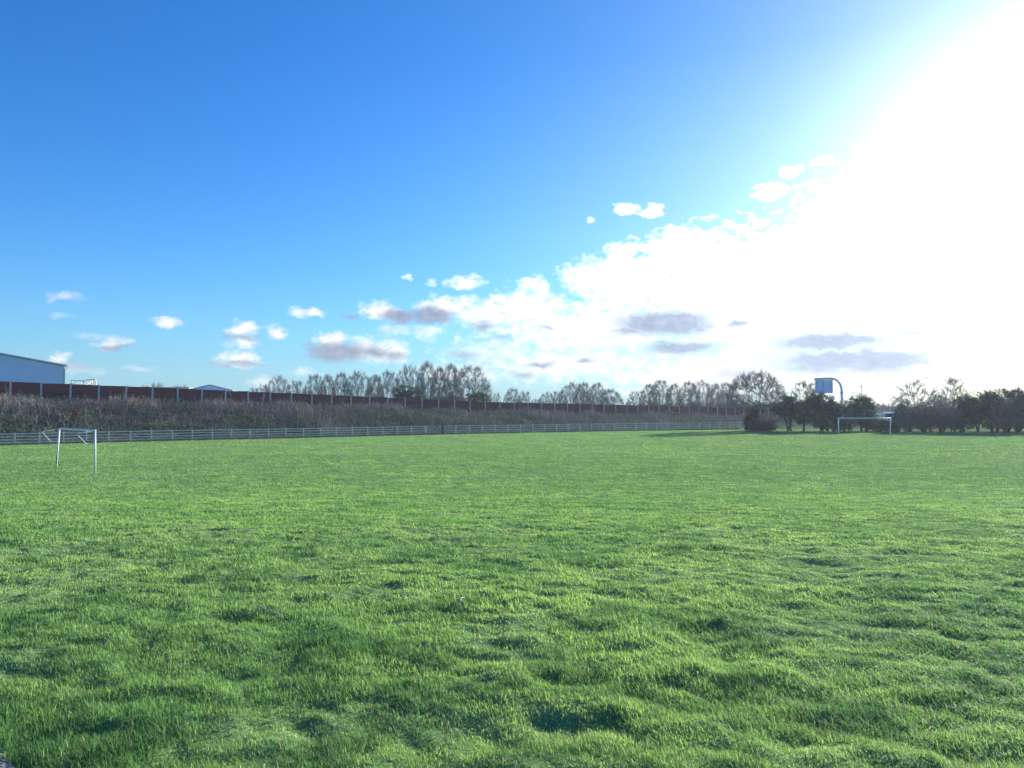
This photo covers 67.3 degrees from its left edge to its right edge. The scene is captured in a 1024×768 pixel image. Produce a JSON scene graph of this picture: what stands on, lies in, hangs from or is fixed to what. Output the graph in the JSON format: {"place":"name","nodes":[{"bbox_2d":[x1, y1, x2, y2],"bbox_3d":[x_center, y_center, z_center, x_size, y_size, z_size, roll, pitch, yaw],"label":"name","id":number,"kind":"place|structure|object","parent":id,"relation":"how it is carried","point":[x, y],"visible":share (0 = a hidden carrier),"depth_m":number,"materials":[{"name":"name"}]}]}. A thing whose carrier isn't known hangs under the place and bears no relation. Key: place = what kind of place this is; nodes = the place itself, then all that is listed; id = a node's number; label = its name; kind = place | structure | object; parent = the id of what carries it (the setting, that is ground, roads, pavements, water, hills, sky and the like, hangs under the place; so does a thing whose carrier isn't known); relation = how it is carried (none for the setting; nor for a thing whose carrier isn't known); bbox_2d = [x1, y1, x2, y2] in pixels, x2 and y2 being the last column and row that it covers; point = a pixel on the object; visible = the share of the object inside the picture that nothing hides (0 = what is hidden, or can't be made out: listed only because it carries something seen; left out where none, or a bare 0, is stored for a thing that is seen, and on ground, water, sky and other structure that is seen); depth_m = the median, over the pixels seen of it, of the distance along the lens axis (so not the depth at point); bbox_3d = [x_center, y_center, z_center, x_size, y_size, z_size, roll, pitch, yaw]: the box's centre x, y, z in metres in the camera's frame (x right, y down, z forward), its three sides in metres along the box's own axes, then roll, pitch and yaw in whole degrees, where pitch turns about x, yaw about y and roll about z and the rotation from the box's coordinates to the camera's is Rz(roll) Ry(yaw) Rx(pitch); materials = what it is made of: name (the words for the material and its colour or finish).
{"place":"outdoors","nodes":[
{"label":"outdoors","id":0,"kind":"place"},
{"bbox_2d":[0,753,13,767],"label":"path","id":1,"kind":"structure","parent":0,"point":[5,764],"depth_m":3.53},
{"bbox_2d":[0,353,66,383],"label":"warehouse","id":2,"kind":"structure","parent":0,"point":[14,368],"depth_m":181.55,"materials":[{"name":"blue metal"}]},
{"bbox_2d":[0,398,805,443],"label":"embankment","id":3,"kind":"structure","parent":0,"point":[187,415],"depth_m":89.85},
{"bbox_2d":[69,403,81,421],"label":"russet bush","id":4,"kind":"object","parent":3,"relation":"on","point":[76,415],"visible":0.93,"depth_m":82.80,"materials":[{"name":"brown plant"}]},
{"bbox_2d":[0,381,813,415],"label":"noise barrier","id":5,"kind":"object","parent":3,"relation":"on","point":[73,391],"visible":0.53,"depth_m":107.96,"materials":[{"name":"metal"}]},
{"bbox_2d":[0,382,856,441],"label":"undergrowth","id":6,"kind":"object","parent":3,"relation":"on","point":[225,405],"visible":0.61,"depth_m":99.53,"materials":[{"name":"plant"}]},
{"bbox_2d":[0,407,1023,767],"bbox_3d":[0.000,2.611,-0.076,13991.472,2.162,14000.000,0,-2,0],"label":"ground","id":7,"kind":"structure","parent":0,"point":[802,563],"depth_m":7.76,"materials":[{"name":"green plant"}]},
{"bbox_2d":[42,428,95,472],"bbox_3d":[-25.160,3.905,43.594,5.367,2.719,0.933,-1,-2,40],"label":"football goal","id":8,"kind":"object","parent":7,"relation":"on","point":[88,430],"visible":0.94,"depth_m":43.44,"materials":[{"name":"white paint"}]},
{"bbox_2d":[71,379,96,384],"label":"steel frame","id":9,"kind":"object","parent":7,"relation":"on","point":[95,382],"visible":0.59,"depth_m":136.32,"materials":[{"name":"white metal"}]},
{"bbox_2d":[155,384,236,390],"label":"industrial unit","id":10,"kind":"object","parent":7,"relation":"on","point":[209,387],"visible":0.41,"depth_m":230.08,"materials":[{"name":"white metal"}]},
{"bbox_2d":[0,426,425,444],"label":"post and rail fence","id":11,"kind":"object","parent":7,"relation":"on","point":[192,435],"visible":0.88,"depth_m":83.56,"materials":[{"name":"grey metal"}]},
{"bbox_2d":[256,383,269,391],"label":"bare tree","id":12,"kind":"object","parent":7,"relation":"on","point":[263,388],"visible":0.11,"depth_m":166.76,"materials":[{"name":"brown plant"}]},
{"bbox_2d":[265,373,290,392],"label":"bare tree","id":13,"kind":"object","parent":7,"relation":"on","point":[275,389],"visible":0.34,"depth_m":161.25,"materials":[{"name":"brown plant"}]},
{"bbox_2d":[288,378,303,393],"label":"bare tree","id":14,"kind":"object","parent":7,"relation":"on","point":[296,387],"visible":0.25,"depth_m":163.96,"materials":[{"name":"brown plant"}]},
{"bbox_2d":[302,373,328,394],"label":"bare tree","id":15,"kind":"object","parent":7,"relation":"on","point":[314,388],"visible":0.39,"depth_m":147.30,"materials":[{"name":"brown plant"}]},
{"bbox_2d":[320,374,335,394],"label":"bare tree","id":16,"kind":"object","parent":7,"relation":"on","point":[328,379],"visible":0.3,"depth_m":150.82,"materials":[{"name":"brown plant"}]},
{"bbox_2d":[330,371,351,395],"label":"bare tree","id":17,"kind":"object","parent":7,"relation":"on","point":[338,386],"visible":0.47,"depth_m":147.91,"materials":[{"name":"brown plant"}]},
{"bbox_2d":[340,369,375,396],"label":"bare tree","id":18,"kind":"object","parent":7,"relation":"on","point":[355,390],"visible":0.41,"depth_m":147.19,"materials":[{"name":"brown plant"}]},
{"bbox_2d":[0,427,738,444],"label":"dry grass","id":19,"kind":"structure","parent":7,"relation":"on","point":[329,435],"depth_m":91.58,"materials":[{"name":"plant"}]},
{"bbox_2d":[366,373,385,396],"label":"bare tree","id":20,"kind":"object","parent":7,"relation":"on","point":[375,378],"visible":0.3,"depth_m":150.79,"materials":[{"name":"brown plant"}]},
{"bbox_2d":[375,370,400,397],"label":"bare tree","id":21,"kind":"object","parent":7,"relation":"on","point":[386,384],"visible":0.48,"depth_m":150.15,"materials":[{"name":"brown plant"}]},
{"bbox_2d":[390,362,427,398],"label":"bare tree","id":22,"kind":"object","parent":7,"relation":"on","point":[410,379],"visible":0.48,"depth_m":148.56,"materials":[{"name":"brown plant"}]},
{"bbox_2d":[394,385,424,398],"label":"ivy bush","id":23,"kind":"object","parent":7,"relation":"on","point":[405,394],"visible":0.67,"depth_m":142.26,"materials":[{"name":"green plant"}]},
{"bbox_2d":[414,361,442,399],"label":"bare tree","id":24,"kind":"object","parent":7,"relation":"on","point":[425,365],"visible":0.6,"depth_m":152.41,"materials":[{"name":"brown plant"}]},
{"bbox_2d":[429,365,449,399],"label":"bare tree","id":25,"kind":"object","parent":7,"relation":"on","point":[440,378],"visible":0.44,"depth_m":154.54,"materials":[{"name":"brown plant"}]},
{"bbox_2d":[440,362,463,400],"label":"bare tree","id":26,"kind":"object","parent":7,"relation":"on","point":[455,373],"visible":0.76,"depth_m":153.59,"materials":[{"name":"brown plant"}]},
{"bbox_2d":[448,364,493,401],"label":"bare tree","id":27,"kind":"object","parent":7,"relation":"on","point":[466,383],"visible":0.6,"depth_m":154.36,"materials":[{"name":"brown plant"}]},
{"bbox_2d":[461,388,491,401],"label":"evergreen bush","id":28,"kind":"object","parent":7,"relation":"on","point":[478,396],"visible":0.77,"depth_m":148.11,"materials":[{"name":"green plant"}]},
{"bbox_2d":[493,393,501,401],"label":"bare tree","id":29,"kind":"object","parent":7,"relation":"on","point":[496,397],"visible":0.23,"depth_m":168.60,"materials":[{"name":"brown plant"}]},
{"bbox_2d":[503,387,521,402],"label":"bare tree","id":30,"kind":"object","parent":7,"relation":"on","point":[509,397],"visible":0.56,"depth_m":180.36,"materials":[{"name":"brown plant"}]},
{"bbox_2d":[516,390,531,402],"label":"bare tree","id":31,"kind":"object","parent":7,"relation":"on","point":[524,394],"visible":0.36,"depth_m":182.12,"materials":[{"name":"brown plant"}]},
{"bbox_2d":[538,392,554,402],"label":"bare tree","id":32,"kind":"object","parent":7,"relation":"on","point":[545,398],"visible":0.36,"depth_m":179.97,"materials":[{"name":"brown plant"}]},
{"bbox_2d":[549,390,568,403],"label":"bare tree","id":33,"kind":"object","parent":7,"relation":"on","point":[556,397],"visible":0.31,"depth_m":178.43,"materials":[{"name":"brown plant"}]},
{"bbox_2d":[557,380,589,403],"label":"bare tree","id":34,"kind":"object","parent":7,"relation":"on","point":[571,385],"visible":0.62,"depth_m":173.67,"materials":[{"name":"brown plant"}]},
{"bbox_2d":[574,382,594,404],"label":"bare tree","id":35,"kind":"object","parent":7,"relation":"on","point":[588,393],"visible":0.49,"depth_m":176.24,"materials":[{"name":"brown plant"}]},
{"bbox_2d":[445,422,739,433],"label":"post and rail fence","id":36,"kind":"object","parent":7,"relation":"on","point":[614,427],"visible":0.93,"depth_m":110.69,"materials":[{"name":"grey metal"}]},
{"bbox_2d":[426,424,444,433],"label":"field gate","id":37,"kind":"structure","parent":36,"relation":"attached to","point":[442,428],"depth_m":100.13,"materials":[{"name":"grey metal"}]},
{"bbox_2d":[587,382,610,404],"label":"bare tree","id":38,"kind":"object","parent":7,"relation":"on","point":[598,392],"visible":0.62,"depth_m":181.77,"materials":[{"name":"brown plant"}]},
{"bbox_2d":[597,388,623,404],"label":"bare tree","id":39,"kind":"object","parent":7,"relation":"on","point":[612,399],"visible":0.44,"depth_m":185.50,"materials":[{"name":"brown plant"}]},
{"bbox_2d":[625,390,648,404],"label":"bare tree","id":40,"kind":"object","parent":7,"relation":"on","point":[635,398],"visible":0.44,"depth_m":190.44,"materials":[{"name":"brown plant"}]},
{"bbox_2d":[639,384,658,405],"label":"bare tree","id":41,"kind":"object","parent":7,"relation":"on","point":[645,395],"visible":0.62,"depth_m":186.59,"materials":[{"name":"brown plant"}]},
{"bbox_2d":[647,379,673,405],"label":"bare tree","id":42,"kind":"object","parent":7,"relation":"on","point":[668,395],"visible":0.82,"depth_m":184.05,"materials":[{"name":"brown plant"}]},
{"bbox_2d":[663,383,684,406],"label":"bare tree","id":43,"kind":"object","parent":7,"relation":"on","point":[677,395],"visible":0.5,"depth_m":190.65,"materials":[{"name":"brown plant"}]},
{"bbox_2d":[676,380,700,406],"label":"bare tree","id":44,"kind":"object","parent":7,"relation":"on","point":[687,389],"visible":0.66,"depth_m":190.88,"materials":[{"name":"brown plant"}]},
{"bbox_2d":[686,378,716,406],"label":"bare tree","id":45,"kind":"object","parent":7,"relation":"on","point":[704,403],"visible":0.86,"depth_m":189.11,"materials":[{"name":"brown plant"}]},
{"bbox_2d":[705,383,725,407],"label":"bare tree","id":46,"kind":"object","parent":7,"relation":"on","point":[719,402],"visible":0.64,"depth_m":198.23,"materials":[{"name":"brown plant"}]},
{"bbox_2d":[715,382,735,407],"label":"bare tree","id":47,"kind":"object","parent":7,"relation":"on","point":[722,385],"visible":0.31,"depth_m":204.48,"materials":[{"name":"brown plant"}]},
{"bbox_2d":[721,369,788,430],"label":"bare tree","id":48,"kind":"object","parent":7,"relation":"on","point":[744,385],"visible":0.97,"depth_m":114.22,"materials":[{"name":"brown plant"}]},
{"bbox_2d":[743,406,777,430],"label":"ivy bush","id":49,"kind":"object","parent":7,"relation":"on","point":[752,414],"visible":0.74,"depth_m":114.48,"materials":[{"name":"green plant"}]},
{"bbox_2d":[742,415,784,430],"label":"bare shrub","id":50,"kind":"object","parent":7,"relation":"on","point":[767,428],"visible":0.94,"depth_m":113.51,"materials":[{"name":"brown plant"}]},
{"bbox_2d":[770,395,799,430],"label":"tree","id":51,"kind":"object","parent":7,"relation":"on","point":[785,412],"visible":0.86,"depth_m":113.82,"materials":[{"name":"green plant"}]},
{"bbox_2d":[580,396,1004,412],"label":"distant wood","id":52,"kind":"object","parent":7,"relation":"on","point":[879,405],"depth_m":282.55,"materials":[{"name":"brown plant"}]},
{"bbox_2d":[789,380,814,402],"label":"bare tree","id":53,"kind":"object","parent":7,"relation":"on","point":[805,391],"visible":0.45,"depth_m":164.54,"materials":[{"name":"brown plant"}]},
{"bbox_2d":[788,396,818,430],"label":"evergreen bush","id":54,"kind":"object","parent":7,"relation":"on","point":[802,415],"visible":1,"depth_m":112.38,"materials":[{"name":"green plant"}]},
{"bbox_2d":[804,390,844,430],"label":"evergreen bush","id":55,"kind":"object","parent":7,"relation":"on","point":[831,407],"visible":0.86,"depth_m":112.06,"materials":[{"name":"green plant"}]},
{"bbox_2d":[814,377,843,408],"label":"cantilever sign","id":56,"kind":"object","parent":7,"relation":"on","point":[825,384],"visible":0.9,"depth_m":150.31,"materials":[{"name":"metal"}]},
{"bbox_2d":[818,414,846,431],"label":"evergreen bush","id":57,"kind":"object","parent":7,"relation":"on","point":[833,426],"visible":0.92,"depth_m":110.42,"materials":[{"name":"green plant"}]},
{"bbox_2d":[837,391,878,412],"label":"bare tree","id":58,"kind":"object","parent":7,"relation":"on","point":[845,401],"visible":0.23,"depth_m":149.55,"materials":[{"name":"brown plant"}]},
{"bbox_2d":[842,395,878,430],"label":"evergreen tree","id":59,"kind":"object","parent":7,"relation":"on","point":[867,409],"visible":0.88,"depth_m":112.36,"materials":[{"name":"green plant"}]},
{"bbox_2d":[838,418,890,434],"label":"football goal","id":60,"kind":"object","parent":7,"relation":"on","point":[864,418],"visible":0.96,"depth_m":98.39,"materials":[{"name":"white paint"}]},
{"bbox_2d":[856,413,882,425],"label":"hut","id":61,"kind":"object","parent":7,"relation":"on","point":[880,415],"visible":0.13,"depth_m":140.88,"materials":[{"name":"white"}]},
{"bbox_2d":[740,422,1000,429],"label":"post and rail fence","id":62,"kind":"object","parent":7,"relation":"on","point":[794,428],"visible":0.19,"depth_m":119.03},
{"bbox_2d":[874,404,899,412],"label":"bare tree","id":63,"kind":"object","parent":7,"relation":"on","point":[885,406],"visible":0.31,"depth_m":213.88,"materials":[{"name":"brown plant"}]},
{"bbox_2d":[882,412,896,420],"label":"parked van","id":64,"kind":"object","parent":7,"relation":"on","point":[886,414],"visible":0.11,"depth_m":131.48,"materials":[{"name":"white paint"}]},
{"bbox_2d":[889,377,947,408],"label":"bare tree","id":65,"kind":"object","parent":7,"relation":"on","point":[911,393],"visible":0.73,"depth_m":157.66,"materials":[{"name":"brown plant"}]},
{"bbox_2d":[929,390,952,412],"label":"bare tree","id":66,"kind":"object","parent":7,"relation":"on","point":[933,400],"visible":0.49,"depth_m":149.95,"materials":[{"name":"brown plant"}]},
{"bbox_2d":[939,375,969,409],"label":"bare tree","id":67,"kind":"object","parent":7,"relation":"on","point":[956,394],"visible":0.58,"depth_m":159.56,"materials":[{"name":"brown plant"}]},
{"bbox_2d":[954,389,982,414],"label":"bare tree","id":68,"kind":"object","parent":7,"relation":"on","point":[969,396],"visible":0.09,"depth_m":146.17,"materials":[{"name":"brown plant"}]},
{"bbox_2d":[991,385,1012,411],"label":"bare tree","id":69,"kind":"object","parent":7,"relation":"on","point":[999,391],"visible":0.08,"depth_m":149.96,"materials":[{"name":"plant"}]},
{"bbox_2d":[1002,388,1023,431],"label":"evergreen bush","id":70,"kind":"object","parent":7,"relation":"on","point":[1013,391],"visible":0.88,"depth_m":108.42,"materials":[{"name":"green plant"}]},
{"bbox_2d":[0,0,1023,406],"label":"sky","id":71,"kind":"structure","parent":0,"point":[543,196],"materials":[{"name":"blue"}]},
{"bbox_2d":[743,431,1023,432],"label":"leaf litter ground","id":72,"kind":"structure","parent":0,"point":[872,431],"depth_m":111.28,"materials":[{"name":"plant"}]},
{"bbox_2d":[839,408,860,431],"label":"bare shrub","id":73,"kind":"object","parent":72,"relation":"on","point":[849,426],"visible":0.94,"depth_m":110.46,"materials":[{"name":"brown plant"}]},
{"bbox_2d":[863,419,893,431],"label":"evergreen bush","id":74,"kind":"object","parent":72,"relation":"on","point":[879,424],"visible":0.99,"depth_m":110.40,"materials":[{"name":"green plant"}]},
{"bbox_2d":[888,404,908,431],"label":"evergreen bush","id":75,"kind":"object","parent":72,"relation":"on","point":[894,428],"visible":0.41,"depth_m":110.52,"materials":[{"name":"green plant"}]},
{"bbox_2d":[889,398,936,431],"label":"bare shrub","id":76,"kind":"object","parent":72,"relation":"on","point":[908,420],"visible":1,"depth_m":108.09,"materials":[{"name":"brown plant"}]},
{"bbox_2d":[911,399,949,431],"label":"bare shrub","id":77,"kind":"object","parent":72,"relation":"on","point":[930,415],"visible":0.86,"depth_m":107.94,"materials":[{"name":"brown plant"}]},
{"bbox_2d":[931,397,963,431],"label":"bare shrub","id":78,"kind":"object","parent":72,"relation":"on","point":[949,419],"visible":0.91,"depth_m":108.20,"materials":[{"name":"brown plant"}]},
{"bbox_2d":[941,403,973,431],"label":"bare shrub","id":79,"kind":"object","parent":72,"relation":"on","point":[958,426],"visible":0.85,"depth_m":108.01,"materials":[{"name":"brown plant"}]},
{"bbox_2d":[948,395,996,431],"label":"evergreen bush","id":80,"kind":"object","parent":72,"relation":"on","point":[975,410],"visible":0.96,"depth_m":107.63,"materials":[{"name":"green plant"}]},
{"bbox_2d":[976,389,1006,431],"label":"evergreen bush","id":81,"kind":"object","parent":72,"relation":"on","point":[988,396],"visible":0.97,"depth_m":108.19,"materials":[{"name":"green plant"}]},
{"bbox_2d":[981,390,1023,431],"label":"bare shrub","id":82,"kind":"object","parent":72,"relation":"on","point":[1004,417],"visible":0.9,"depth_m":107.77,"materials":[{"name":"brown plant"}]},
{"bbox_2d":[1002,387,1023,431],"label":"bare shrub","id":83,"kind":"object","parent":72,"relation":"on","point":[1020,428],"visible":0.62,"depth_m":108.19,"materials":[{"name":"brown plant"}]}
]}

